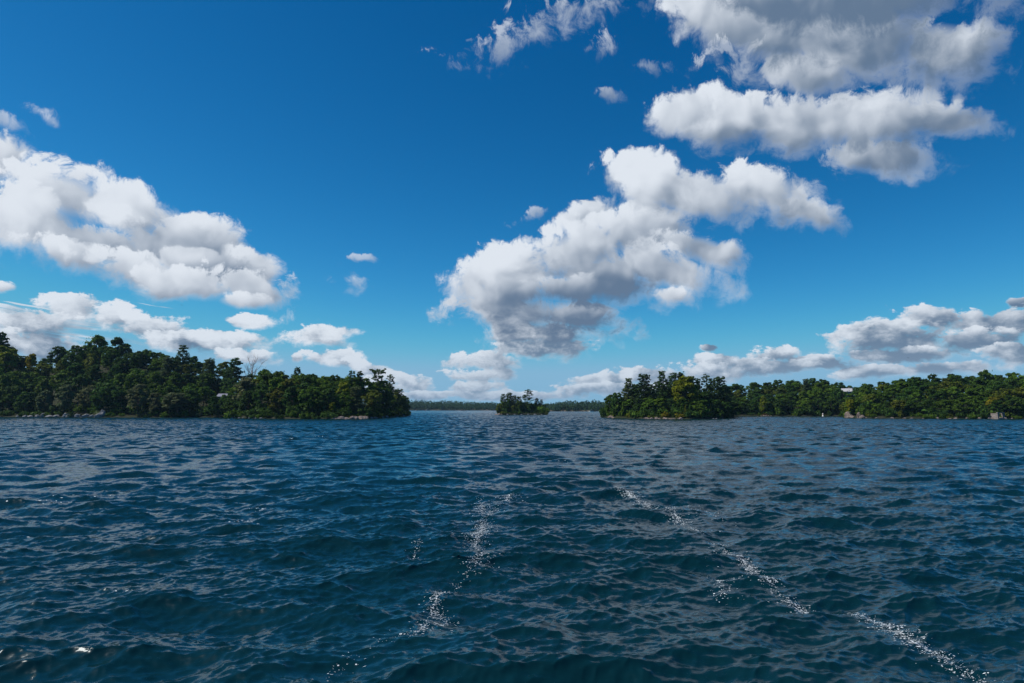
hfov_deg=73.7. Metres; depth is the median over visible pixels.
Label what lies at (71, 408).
shrub
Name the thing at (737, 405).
broadleaf tree
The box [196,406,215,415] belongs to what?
shrub
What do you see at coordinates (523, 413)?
island ground
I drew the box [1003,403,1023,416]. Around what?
shrub
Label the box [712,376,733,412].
pine tree
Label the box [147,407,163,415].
shrub
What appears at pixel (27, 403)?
broadleaf tree
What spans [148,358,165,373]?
broadleaf tree
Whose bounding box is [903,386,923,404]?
broadleaf tree
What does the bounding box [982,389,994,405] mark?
broadleaf tree
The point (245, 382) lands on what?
broadleaf tree
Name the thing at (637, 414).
shrub
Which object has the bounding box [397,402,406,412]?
broadleaf tree
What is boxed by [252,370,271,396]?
broadleaf tree
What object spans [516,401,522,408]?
broadleaf tree
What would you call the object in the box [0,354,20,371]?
broadleaf tree
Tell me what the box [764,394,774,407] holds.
broadleaf tree
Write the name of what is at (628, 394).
pine tree
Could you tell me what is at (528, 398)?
pine tree
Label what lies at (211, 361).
pine tree
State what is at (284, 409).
shrub
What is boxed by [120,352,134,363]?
broadleaf tree
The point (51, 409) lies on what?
shrub
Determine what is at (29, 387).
broadleaf tree
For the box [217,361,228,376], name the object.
broadleaf tree
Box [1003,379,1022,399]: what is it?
broadleaf tree
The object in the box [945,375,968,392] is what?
broadleaf tree
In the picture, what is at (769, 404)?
broadleaf tree
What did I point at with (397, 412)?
shrub
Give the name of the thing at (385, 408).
shrub
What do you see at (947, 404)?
broadleaf tree
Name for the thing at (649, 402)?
broadleaf tree
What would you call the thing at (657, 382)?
pine tree
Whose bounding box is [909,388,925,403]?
broadleaf tree
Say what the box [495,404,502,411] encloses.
broadleaf tree
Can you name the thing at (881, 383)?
broadleaf tree
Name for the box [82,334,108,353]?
broadleaf tree
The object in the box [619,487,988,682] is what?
foam
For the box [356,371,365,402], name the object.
pine tree
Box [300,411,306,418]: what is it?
shrub
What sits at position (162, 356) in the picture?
broadleaf tree
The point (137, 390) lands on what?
broadleaf tree
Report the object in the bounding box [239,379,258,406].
broadleaf tree
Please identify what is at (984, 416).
shrub
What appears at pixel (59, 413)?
shrub
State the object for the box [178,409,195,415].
shrub
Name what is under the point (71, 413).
shrub
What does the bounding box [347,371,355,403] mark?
pine tree
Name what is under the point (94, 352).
broadleaf tree
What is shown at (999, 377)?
broadleaf tree
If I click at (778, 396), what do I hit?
broadleaf tree
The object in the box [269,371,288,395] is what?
broadleaf tree
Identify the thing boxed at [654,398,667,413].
broadleaf tree
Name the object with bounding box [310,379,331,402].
broadleaf tree
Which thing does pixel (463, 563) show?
foam
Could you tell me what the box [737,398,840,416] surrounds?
island ground
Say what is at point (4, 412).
shrub
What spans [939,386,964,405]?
broadleaf tree
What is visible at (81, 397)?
broadleaf tree
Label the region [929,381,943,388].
broadleaf tree
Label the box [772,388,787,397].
broadleaf tree
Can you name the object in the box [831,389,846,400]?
broadleaf tree
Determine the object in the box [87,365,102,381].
broadleaf tree
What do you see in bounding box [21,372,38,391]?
broadleaf tree
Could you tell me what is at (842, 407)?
broadleaf tree
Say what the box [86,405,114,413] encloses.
shrub
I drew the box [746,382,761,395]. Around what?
broadleaf tree
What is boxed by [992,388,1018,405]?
broadleaf tree
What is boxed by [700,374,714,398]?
pine tree
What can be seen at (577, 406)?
distant wood
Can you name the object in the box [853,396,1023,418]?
island ground
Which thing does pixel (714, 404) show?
broadleaf tree
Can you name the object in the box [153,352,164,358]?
broadleaf tree
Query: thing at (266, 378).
broadleaf tree
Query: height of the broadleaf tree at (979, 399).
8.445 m
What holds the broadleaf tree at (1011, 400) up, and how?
on the island ground at (907, 417)
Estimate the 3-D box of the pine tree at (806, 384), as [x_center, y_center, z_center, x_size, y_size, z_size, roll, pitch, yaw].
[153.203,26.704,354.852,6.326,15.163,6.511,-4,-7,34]
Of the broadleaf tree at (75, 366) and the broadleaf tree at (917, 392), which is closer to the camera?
the broadleaf tree at (917, 392)
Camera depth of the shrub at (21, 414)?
298.01 m
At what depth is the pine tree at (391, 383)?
321.53 m
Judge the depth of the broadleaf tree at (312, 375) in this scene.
273.27 m
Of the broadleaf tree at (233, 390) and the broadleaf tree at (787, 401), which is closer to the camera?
the broadleaf tree at (233, 390)
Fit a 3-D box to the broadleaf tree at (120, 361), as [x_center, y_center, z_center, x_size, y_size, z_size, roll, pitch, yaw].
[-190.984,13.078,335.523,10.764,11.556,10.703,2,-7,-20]
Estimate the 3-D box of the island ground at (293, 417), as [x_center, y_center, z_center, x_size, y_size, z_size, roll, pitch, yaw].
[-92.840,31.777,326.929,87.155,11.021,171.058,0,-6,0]
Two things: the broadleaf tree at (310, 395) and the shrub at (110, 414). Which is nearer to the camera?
the broadleaf tree at (310, 395)
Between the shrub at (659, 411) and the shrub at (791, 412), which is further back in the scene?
the shrub at (791, 412)
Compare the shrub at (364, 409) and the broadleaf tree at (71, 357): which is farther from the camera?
the broadleaf tree at (71, 357)
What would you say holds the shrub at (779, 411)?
on the island ground at (836, 415)
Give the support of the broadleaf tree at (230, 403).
on the island ground at (293, 417)
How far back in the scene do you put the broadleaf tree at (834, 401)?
328.71 m
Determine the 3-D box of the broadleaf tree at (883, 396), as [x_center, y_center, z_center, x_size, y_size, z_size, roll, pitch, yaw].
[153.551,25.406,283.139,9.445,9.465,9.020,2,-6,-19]
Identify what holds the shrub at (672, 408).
on the island ground at (721, 417)
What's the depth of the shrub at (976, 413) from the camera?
253.93 m
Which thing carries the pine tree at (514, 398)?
on the island ground at (523, 413)
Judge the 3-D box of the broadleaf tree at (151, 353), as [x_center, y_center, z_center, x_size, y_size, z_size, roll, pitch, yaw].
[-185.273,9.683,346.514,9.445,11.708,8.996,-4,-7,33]
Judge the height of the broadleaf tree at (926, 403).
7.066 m
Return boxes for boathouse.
[991,412,1004,418]
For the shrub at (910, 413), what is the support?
on the island ground at (907, 417)
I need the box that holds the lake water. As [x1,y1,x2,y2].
[0,410,1023,682]
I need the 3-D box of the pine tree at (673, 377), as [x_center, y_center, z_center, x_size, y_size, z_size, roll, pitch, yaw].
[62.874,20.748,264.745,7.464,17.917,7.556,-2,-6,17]
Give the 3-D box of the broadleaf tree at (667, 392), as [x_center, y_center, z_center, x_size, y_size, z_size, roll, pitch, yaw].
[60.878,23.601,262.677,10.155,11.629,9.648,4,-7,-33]
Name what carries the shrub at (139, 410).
on the island ground at (104, 369)
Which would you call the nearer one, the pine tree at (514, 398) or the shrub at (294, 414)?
the shrub at (294, 414)
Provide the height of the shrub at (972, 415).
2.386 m
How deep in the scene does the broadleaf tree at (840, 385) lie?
375.90 m
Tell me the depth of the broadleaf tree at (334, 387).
263.99 m
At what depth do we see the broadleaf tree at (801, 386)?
355.69 m
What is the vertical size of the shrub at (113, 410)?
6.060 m
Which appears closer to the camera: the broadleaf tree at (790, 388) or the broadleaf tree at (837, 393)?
the broadleaf tree at (837, 393)
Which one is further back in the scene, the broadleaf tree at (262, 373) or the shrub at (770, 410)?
the shrub at (770, 410)
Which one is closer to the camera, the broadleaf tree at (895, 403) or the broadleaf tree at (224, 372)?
the broadleaf tree at (895, 403)
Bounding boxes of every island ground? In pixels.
[0,361,224,417]
[233,395,409,418]
[503,413,547,414]
[605,415,738,418]
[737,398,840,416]
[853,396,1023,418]
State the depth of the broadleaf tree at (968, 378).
295.79 m
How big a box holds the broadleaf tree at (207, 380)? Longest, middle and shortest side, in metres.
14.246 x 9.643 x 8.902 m
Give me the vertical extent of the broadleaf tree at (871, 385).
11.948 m
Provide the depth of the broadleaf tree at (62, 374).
323.29 m
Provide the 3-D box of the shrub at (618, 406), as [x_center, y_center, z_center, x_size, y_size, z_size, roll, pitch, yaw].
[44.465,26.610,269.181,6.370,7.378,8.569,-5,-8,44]
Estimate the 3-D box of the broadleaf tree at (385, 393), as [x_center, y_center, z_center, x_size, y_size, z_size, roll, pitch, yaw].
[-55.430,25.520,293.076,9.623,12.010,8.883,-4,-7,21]
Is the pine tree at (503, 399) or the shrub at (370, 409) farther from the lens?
the pine tree at (503, 399)
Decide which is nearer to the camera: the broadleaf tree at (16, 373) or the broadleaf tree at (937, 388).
the broadleaf tree at (937, 388)
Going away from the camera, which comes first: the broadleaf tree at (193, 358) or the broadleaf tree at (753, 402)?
the broadleaf tree at (753, 402)
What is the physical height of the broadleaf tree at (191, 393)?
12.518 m
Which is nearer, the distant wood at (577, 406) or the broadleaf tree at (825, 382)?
the broadleaf tree at (825, 382)
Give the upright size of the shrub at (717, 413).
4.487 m
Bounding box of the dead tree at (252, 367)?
[241,353,269,376]
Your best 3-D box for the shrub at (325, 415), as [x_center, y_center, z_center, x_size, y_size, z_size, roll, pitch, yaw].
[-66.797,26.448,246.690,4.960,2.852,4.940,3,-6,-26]
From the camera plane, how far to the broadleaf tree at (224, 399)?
282.03 m
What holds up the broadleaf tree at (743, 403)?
on the island ground at (836, 415)
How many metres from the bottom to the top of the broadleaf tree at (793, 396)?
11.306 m
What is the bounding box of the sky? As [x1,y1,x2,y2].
[0,0,1023,404]
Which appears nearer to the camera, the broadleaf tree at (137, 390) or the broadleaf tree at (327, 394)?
the broadleaf tree at (327, 394)
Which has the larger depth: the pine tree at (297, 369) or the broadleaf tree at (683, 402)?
the pine tree at (297, 369)
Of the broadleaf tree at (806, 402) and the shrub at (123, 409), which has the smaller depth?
the shrub at (123, 409)
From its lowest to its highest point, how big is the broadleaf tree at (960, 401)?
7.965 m
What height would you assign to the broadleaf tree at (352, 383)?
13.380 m
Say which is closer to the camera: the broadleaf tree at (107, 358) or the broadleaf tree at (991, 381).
the broadleaf tree at (991, 381)
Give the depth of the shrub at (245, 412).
262.81 m
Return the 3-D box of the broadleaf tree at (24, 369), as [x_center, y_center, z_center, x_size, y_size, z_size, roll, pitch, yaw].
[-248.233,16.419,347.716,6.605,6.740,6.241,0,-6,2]
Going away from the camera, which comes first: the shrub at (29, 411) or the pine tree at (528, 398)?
the shrub at (29, 411)
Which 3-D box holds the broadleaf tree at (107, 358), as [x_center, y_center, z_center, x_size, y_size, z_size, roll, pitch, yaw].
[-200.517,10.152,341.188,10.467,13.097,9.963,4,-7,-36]
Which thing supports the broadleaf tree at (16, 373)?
on the island ground at (104, 369)
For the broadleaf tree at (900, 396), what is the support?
on the island ground at (907, 417)
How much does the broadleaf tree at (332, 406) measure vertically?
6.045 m
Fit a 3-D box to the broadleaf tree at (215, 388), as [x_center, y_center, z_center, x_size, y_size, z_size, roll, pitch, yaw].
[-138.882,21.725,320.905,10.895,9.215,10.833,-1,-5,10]
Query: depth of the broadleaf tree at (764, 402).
332.40 m
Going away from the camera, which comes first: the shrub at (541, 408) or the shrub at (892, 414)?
the shrub at (892, 414)
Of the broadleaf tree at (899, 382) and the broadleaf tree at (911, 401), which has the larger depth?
the broadleaf tree at (899, 382)
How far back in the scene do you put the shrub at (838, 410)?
331.70 m
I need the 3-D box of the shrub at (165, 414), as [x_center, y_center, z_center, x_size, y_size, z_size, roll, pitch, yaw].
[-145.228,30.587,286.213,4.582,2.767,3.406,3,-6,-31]
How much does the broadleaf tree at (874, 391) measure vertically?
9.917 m
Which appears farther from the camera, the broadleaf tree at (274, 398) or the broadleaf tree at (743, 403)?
the broadleaf tree at (743, 403)
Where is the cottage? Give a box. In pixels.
[841,387,851,396]
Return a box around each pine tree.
[157,356,177,383]
[169,344,190,383]
[201,358,219,388]
[219,358,245,393]
[292,367,301,378]
[344,387,364,413]
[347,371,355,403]
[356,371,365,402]
[369,368,385,403]
[385,374,396,397]
[390,389,409,411]
[499,394,506,403]
[506,392,515,407]
[511,395,517,406]
[522,389,533,404]
[618,378,635,412]
[631,374,655,410]
[652,381,661,396]
[653,371,672,406]
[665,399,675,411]
[666,372,677,387]
[695,378,702,393]
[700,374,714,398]
[708,378,716,396]
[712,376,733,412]
[801,378,810,394]
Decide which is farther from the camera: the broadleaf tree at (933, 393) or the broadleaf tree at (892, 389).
the broadleaf tree at (892, 389)
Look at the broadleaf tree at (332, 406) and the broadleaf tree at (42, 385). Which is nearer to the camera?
the broadleaf tree at (332, 406)
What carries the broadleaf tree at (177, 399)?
on the island ground at (104, 369)
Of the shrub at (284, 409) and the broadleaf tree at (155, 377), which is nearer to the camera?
the shrub at (284, 409)
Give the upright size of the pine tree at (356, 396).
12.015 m
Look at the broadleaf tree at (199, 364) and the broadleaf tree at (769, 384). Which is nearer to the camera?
the broadleaf tree at (199, 364)
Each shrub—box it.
[0,403,8,411]
[0,409,15,415]
[18,406,38,412]
[18,411,31,416]
[30,409,45,415]
[42,403,58,414]
[54,411,63,415]
[57,403,76,411]
[66,411,75,416]
[73,406,84,412]
[78,397,94,411]
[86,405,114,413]
[105,412,116,415]
[109,402,128,414]
[116,407,134,413]
[126,406,147,413]
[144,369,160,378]
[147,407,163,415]
[160,411,170,416]
[169,410,176,415]
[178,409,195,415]
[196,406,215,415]
[223,409,241,417]
[241,409,255,417]
[250,403,264,414]
[256,407,279,417]
[269,406,284,414]
[279,399,292,412]
[285,400,311,413]
[289,410,298,416]
[299,412,312,418]
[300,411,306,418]
[309,413,318,417]
[315,408,331,415]
[320,411,334,417]
[335,406,351,416]
[351,410,363,416]
[356,405,371,416]
[366,407,374,415]
[372,407,389,415]
[383,407,390,415]
[391,407,403,415]
[522,405,531,412]
[534,405,549,412]
[599,407,606,415]
[616,400,631,415]
[632,411,647,417]
[640,407,656,414]
[652,406,665,416]
[658,409,670,416]
[661,411,668,416]
[670,404,679,416]
[673,407,695,416]
[683,409,698,417]
[692,401,709,416]
[705,405,714,416]
[713,407,723,417]
[723,413,731,418]
[747,405,762,414]
[760,406,772,413]
[773,406,782,414]
[787,408,799,414]
[798,406,813,414]
[831,406,841,413]
[843,408,858,414]
[855,406,870,415]
[866,400,882,415]
[880,406,899,416]
[885,412,896,416]
[897,410,904,417]
[905,409,914,415]
[921,406,948,415]
[955,412,964,416]
[965,411,982,417]
[967,403,999,414]
[967,413,976,417]
[977,410,988,418]
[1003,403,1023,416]
[1010,405,1023,415]
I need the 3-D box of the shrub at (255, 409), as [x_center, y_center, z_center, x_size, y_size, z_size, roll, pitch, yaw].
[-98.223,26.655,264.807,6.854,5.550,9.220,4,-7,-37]
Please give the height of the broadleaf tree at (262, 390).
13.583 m
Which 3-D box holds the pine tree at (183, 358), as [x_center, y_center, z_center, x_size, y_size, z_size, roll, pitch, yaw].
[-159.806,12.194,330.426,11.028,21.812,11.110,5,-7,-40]
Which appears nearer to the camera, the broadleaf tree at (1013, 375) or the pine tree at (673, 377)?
the pine tree at (673, 377)
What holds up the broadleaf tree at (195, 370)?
on the island ground at (104, 369)
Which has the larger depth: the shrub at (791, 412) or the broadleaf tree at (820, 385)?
the broadleaf tree at (820, 385)
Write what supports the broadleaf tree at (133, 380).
on the island ground at (104, 369)
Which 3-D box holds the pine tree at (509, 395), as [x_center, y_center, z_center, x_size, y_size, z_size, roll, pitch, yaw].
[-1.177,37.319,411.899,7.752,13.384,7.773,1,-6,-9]
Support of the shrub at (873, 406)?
on the island ground at (907, 417)
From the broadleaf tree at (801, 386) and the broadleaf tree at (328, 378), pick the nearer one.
the broadleaf tree at (328, 378)
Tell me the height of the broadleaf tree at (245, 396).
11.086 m
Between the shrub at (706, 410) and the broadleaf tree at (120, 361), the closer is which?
the shrub at (706, 410)
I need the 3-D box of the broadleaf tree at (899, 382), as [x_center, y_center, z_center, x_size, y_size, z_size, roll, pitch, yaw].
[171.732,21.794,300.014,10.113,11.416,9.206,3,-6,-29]
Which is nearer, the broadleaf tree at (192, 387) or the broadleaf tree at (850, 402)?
the broadleaf tree at (850, 402)
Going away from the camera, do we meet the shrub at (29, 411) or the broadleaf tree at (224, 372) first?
the shrub at (29, 411)
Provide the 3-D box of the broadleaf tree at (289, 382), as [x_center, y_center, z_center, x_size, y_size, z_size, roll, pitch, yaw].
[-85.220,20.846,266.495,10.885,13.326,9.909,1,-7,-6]
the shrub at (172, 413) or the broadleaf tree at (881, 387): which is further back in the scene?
the broadleaf tree at (881, 387)
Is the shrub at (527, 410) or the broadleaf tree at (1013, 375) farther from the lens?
the shrub at (527, 410)
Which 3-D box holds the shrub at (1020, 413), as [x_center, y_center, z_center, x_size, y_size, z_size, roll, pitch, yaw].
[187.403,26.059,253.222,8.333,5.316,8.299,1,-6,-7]
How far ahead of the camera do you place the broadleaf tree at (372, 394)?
262.93 m
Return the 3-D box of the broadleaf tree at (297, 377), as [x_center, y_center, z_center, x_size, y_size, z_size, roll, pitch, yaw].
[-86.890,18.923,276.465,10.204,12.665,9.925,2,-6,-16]
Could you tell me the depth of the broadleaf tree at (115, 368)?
323.18 m
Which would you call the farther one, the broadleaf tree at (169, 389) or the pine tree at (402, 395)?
the pine tree at (402, 395)
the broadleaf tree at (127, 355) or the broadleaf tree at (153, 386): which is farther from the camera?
the broadleaf tree at (127, 355)
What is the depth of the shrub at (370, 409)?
259.19 m
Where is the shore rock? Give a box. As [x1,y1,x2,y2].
[844,412,852,417]
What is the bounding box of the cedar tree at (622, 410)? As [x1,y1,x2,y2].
[620,401,624,415]
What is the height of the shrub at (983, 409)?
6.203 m
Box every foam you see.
[327,495,516,674]
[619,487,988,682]
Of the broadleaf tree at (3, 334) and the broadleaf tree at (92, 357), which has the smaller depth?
the broadleaf tree at (92, 357)
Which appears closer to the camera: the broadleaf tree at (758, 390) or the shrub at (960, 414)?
the shrub at (960, 414)
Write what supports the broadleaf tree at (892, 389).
on the island ground at (907, 417)
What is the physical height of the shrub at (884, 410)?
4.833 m
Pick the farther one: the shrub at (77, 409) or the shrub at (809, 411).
the shrub at (809, 411)
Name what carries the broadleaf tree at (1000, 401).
on the island ground at (907, 417)
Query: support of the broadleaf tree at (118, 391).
on the island ground at (104, 369)
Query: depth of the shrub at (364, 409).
252.17 m
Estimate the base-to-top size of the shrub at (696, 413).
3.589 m
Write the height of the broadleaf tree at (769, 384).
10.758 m
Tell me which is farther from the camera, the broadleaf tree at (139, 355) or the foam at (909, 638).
the broadleaf tree at (139, 355)
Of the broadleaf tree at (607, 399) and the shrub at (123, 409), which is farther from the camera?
the shrub at (123, 409)
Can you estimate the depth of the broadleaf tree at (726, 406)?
254.97 m
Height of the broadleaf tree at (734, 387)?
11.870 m
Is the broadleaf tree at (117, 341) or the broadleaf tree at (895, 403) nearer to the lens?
the broadleaf tree at (895, 403)
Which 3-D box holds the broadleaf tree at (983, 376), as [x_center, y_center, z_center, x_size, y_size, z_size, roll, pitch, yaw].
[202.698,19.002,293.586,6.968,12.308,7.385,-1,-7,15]
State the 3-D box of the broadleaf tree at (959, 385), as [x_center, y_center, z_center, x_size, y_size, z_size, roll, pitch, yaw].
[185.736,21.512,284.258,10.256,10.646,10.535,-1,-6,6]
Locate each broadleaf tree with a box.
[0,331,10,347]
[0,345,19,372]
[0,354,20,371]
[0,374,25,406]
[0,384,21,410]
[7,371,26,383]
[12,391,38,411]
[17,356,29,366]
[20,367,30,374]
[20,384,35,400]
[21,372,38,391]
[23,353,37,371]
[31,363,51,378]
[34,378,56,404]
[34,389,54,409]
[40,358,53,365]
[46,346,66,366]
[49,369,71,390]
[54,360,67,373]
[54,383,75,412]
[55,377,77,402]
[61,352,84,373]
[64,362,86,377]
[68,345,86,359]
[72,374,96,399]
[75,385,97,411]
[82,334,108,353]
[83,354,100,370]
[86,350,100,358]
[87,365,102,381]
[88,383,119,409]
[96,378,109,386]
[98,346,114,355]
[100,349,119,370]
[102,384,129,408]
[106,365,121,382]
[109,373,131,390]
[110,337,127,356]
[112,357,133,373]
[116,343,133,357]
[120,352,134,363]
[123,373,150,399]
[127,368,147,387]
[127,384,149,413]
[129,351,150,369]
[138,349,155,367]
[139,387,163,406]
[144,371,164,385]
[144,382,161,404]
[147,393,163,415]
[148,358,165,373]
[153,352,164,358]
[156,354,171,366]
[156,382,179,400]
[158,386,180,413]
[162,371,183,387]
[162,392,197,412]
[177,373,196,388]
[178,383,198,400]
[180,389,199,412]
[181,363,201,381]
[188,356,197,367]
[189,361,203,376]
[195,373,214,397]
[196,386,217,406]
[204,365,220,376]
[207,395,219,416]
[211,378,223,393]
[213,398,222,415]
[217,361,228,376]
[219,392,237,409]
[221,398,239,412]
[222,367,234,377]
[225,383,240,393]
[232,377,258,409]
[235,390,260,411]
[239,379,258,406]
[250,383,270,409]
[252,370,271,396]
[255,374,276,402]
[266,387,287,411]
[268,377,287,407]
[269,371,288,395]
[279,378,302,396]
[281,385,302,411]
[292,373,306,390]
[294,376,317,402]
[297,386,325,411]
[305,373,320,393]
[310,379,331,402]
[317,375,334,389]
[317,387,339,411]
[328,402,336,412]
[330,374,340,381]
[331,383,351,402]
[334,382,350,401]
[334,391,355,410]
[342,376,364,393]
[357,377,377,406]
[361,389,382,409]
[374,380,393,401]
[375,388,392,408]
[380,395,398,411]
[392,391,402,406]
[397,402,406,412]
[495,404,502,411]
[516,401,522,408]
[604,394,615,413]
[610,392,623,412]
[622,399,633,411]
[641,397,657,410]
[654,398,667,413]
[656,388,678,406]
[666,391,688,407]
[671,376,700,407]
[673,398,690,408]
[686,389,704,404]
[689,398,708,409]
[695,405,704,416]
[699,391,712,399]
[703,399,719,411]
[719,401,731,416]
[730,384,745,395]
[730,401,743,412]
[733,390,744,400]
[737,396,750,407]
[739,401,748,413]
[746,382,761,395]
[748,388,764,401]
[748,400,758,411]
[749,393,765,406]
[759,388,773,401]
[759,395,767,412]
[761,385,773,393]
[762,382,777,392]
[763,401,774,409]
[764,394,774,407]
[771,380,784,393]
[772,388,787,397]
[772,398,786,410]
[774,393,785,404]
[779,398,795,410]
[784,379,800,392]
[785,384,796,400]
[785,392,799,406]
[795,398,814,410]
[797,384,812,394]
[797,391,810,407]
[806,388,826,405]
[808,378,816,386]
[812,382,829,396]
[813,398,823,410]
[815,379,829,384]
[822,397,840,411]
[824,385,839,395]
[825,392,838,405]
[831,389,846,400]
[834,382,845,397]
[839,402,844,409]
[842,387,860,405]
[843,397,859,408]
[844,399,856,413]
[854,383,874,396]
[854,388,869,405]
[859,385,872,395]
[861,394,879,404]
[870,388,882,396]
[873,381,889,391]
[874,392,892,404]
[875,384,892,397]
[880,401,891,415]
[883,384,902,400]
[889,400,911,410]
[892,393,906,400]
[894,379,909,394]
[899,397,923,412]
[903,377,924,397]
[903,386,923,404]
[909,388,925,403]
[918,382,936,401]
[918,400,939,411]
[922,389,948,408]
[924,373,939,382]
[924,386,949,400]
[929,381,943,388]
[933,399,955,413]
[939,377,951,397]
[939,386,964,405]
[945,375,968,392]
[948,381,971,399]
[952,397,973,414]
[959,388,983,405]
[964,376,974,385]
[967,384,985,398]
[968,377,986,390]
[970,396,990,409]
[977,372,990,385]
[979,369,996,380]
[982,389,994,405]
[984,381,1010,392]
[985,380,1003,390]
[985,397,1003,409]
[987,399,1006,411]
[992,374,1005,382]
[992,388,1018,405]
[1000,395,1023,413]
[1003,372,1023,385]
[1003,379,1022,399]
[1012,387,1023,398]
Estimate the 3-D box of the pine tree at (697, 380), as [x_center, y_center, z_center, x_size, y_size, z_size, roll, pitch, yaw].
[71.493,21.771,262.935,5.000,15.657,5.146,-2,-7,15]
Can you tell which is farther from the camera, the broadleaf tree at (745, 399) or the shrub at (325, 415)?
the broadleaf tree at (745, 399)
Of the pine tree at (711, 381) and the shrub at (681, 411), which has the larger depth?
the pine tree at (711, 381)
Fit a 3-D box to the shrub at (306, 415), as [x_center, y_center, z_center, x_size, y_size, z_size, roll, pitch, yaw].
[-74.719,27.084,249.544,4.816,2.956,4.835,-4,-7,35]
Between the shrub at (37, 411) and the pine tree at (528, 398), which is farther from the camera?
the pine tree at (528, 398)
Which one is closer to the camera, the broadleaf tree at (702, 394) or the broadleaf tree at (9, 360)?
the broadleaf tree at (702, 394)
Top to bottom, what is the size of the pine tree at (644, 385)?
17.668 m
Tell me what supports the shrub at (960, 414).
on the island ground at (907, 417)
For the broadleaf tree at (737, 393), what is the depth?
363.76 m
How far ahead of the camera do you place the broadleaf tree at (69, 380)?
312.27 m
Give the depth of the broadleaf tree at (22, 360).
361.70 m
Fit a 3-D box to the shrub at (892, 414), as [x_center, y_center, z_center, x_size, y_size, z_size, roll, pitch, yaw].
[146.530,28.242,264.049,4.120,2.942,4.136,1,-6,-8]
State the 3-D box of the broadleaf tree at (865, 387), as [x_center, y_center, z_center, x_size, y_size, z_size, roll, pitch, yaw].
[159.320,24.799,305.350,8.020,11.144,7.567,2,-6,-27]
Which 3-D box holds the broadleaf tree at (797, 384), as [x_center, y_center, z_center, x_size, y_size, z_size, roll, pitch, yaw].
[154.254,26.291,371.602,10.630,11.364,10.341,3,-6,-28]
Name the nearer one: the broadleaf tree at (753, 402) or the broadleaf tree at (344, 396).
the broadleaf tree at (344, 396)
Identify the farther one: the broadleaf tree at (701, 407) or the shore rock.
the shore rock
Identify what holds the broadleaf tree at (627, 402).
on the island ground at (721, 417)
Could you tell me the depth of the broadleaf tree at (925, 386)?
285.69 m
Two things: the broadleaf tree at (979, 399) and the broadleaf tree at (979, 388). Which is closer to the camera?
the broadleaf tree at (979, 399)
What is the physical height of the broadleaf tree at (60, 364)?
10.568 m
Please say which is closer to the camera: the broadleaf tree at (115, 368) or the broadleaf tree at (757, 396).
the broadleaf tree at (115, 368)
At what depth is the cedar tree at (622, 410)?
266.15 m
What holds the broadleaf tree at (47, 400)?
on the island ground at (104, 369)
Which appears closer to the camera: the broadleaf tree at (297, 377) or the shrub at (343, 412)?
the shrub at (343, 412)
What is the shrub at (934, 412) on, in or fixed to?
on the island ground at (907, 417)
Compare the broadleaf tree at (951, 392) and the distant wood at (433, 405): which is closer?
the broadleaf tree at (951, 392)
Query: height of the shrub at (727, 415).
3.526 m
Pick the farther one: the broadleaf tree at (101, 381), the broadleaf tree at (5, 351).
the broadleaf tree at (5, 351)
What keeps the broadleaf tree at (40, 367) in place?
on the island ground at (104, 369)
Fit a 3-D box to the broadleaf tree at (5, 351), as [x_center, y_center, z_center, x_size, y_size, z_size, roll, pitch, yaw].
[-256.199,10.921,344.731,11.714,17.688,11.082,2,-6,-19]
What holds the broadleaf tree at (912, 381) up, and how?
on the island ground at (907, 417)
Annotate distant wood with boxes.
[361,399,497,409]
[533,399,610,410]
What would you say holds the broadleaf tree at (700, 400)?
on the island ground at (721, 417)
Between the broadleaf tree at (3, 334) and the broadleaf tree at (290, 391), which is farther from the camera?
the broadleaf tree at (3, 334)
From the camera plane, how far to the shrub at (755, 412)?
335.48 m
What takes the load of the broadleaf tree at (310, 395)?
on the island ground at (293, 417)
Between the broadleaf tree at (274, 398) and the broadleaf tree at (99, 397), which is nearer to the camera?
the broadleaf tree at (274, 398)
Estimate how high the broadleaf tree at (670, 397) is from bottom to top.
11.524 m
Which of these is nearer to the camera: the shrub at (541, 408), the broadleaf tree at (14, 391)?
the broadleaf tree at (14, 391)
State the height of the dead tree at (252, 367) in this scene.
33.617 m
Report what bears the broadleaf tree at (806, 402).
on the island ground at (836, 415)
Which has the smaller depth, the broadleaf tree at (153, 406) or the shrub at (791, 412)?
the broadleaf tree at (153, 406)
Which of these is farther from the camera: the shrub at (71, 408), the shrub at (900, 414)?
the shrub at (71, 408)
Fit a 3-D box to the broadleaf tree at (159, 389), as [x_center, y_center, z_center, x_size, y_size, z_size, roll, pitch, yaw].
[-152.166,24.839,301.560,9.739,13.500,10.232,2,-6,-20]
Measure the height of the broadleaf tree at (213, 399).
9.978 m
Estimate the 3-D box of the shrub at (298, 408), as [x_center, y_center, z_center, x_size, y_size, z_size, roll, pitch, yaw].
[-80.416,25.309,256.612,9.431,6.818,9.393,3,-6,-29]
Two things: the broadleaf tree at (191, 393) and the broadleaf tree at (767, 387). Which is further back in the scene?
the broadleaf tree at (767, 387)
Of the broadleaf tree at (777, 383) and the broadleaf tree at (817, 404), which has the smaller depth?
the broadleaf tree at (817, 404)
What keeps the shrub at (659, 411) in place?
on the island ground at (721, 417)
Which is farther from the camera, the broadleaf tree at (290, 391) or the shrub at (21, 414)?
the shrub at (21, 414)
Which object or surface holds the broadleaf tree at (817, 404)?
on the island ground at (836, 415)
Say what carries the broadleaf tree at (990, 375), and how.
on the island ground at (907, 417)
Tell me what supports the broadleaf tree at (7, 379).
on the island ground at (104, 369)
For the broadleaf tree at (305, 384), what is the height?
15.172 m
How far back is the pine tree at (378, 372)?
290.61 m

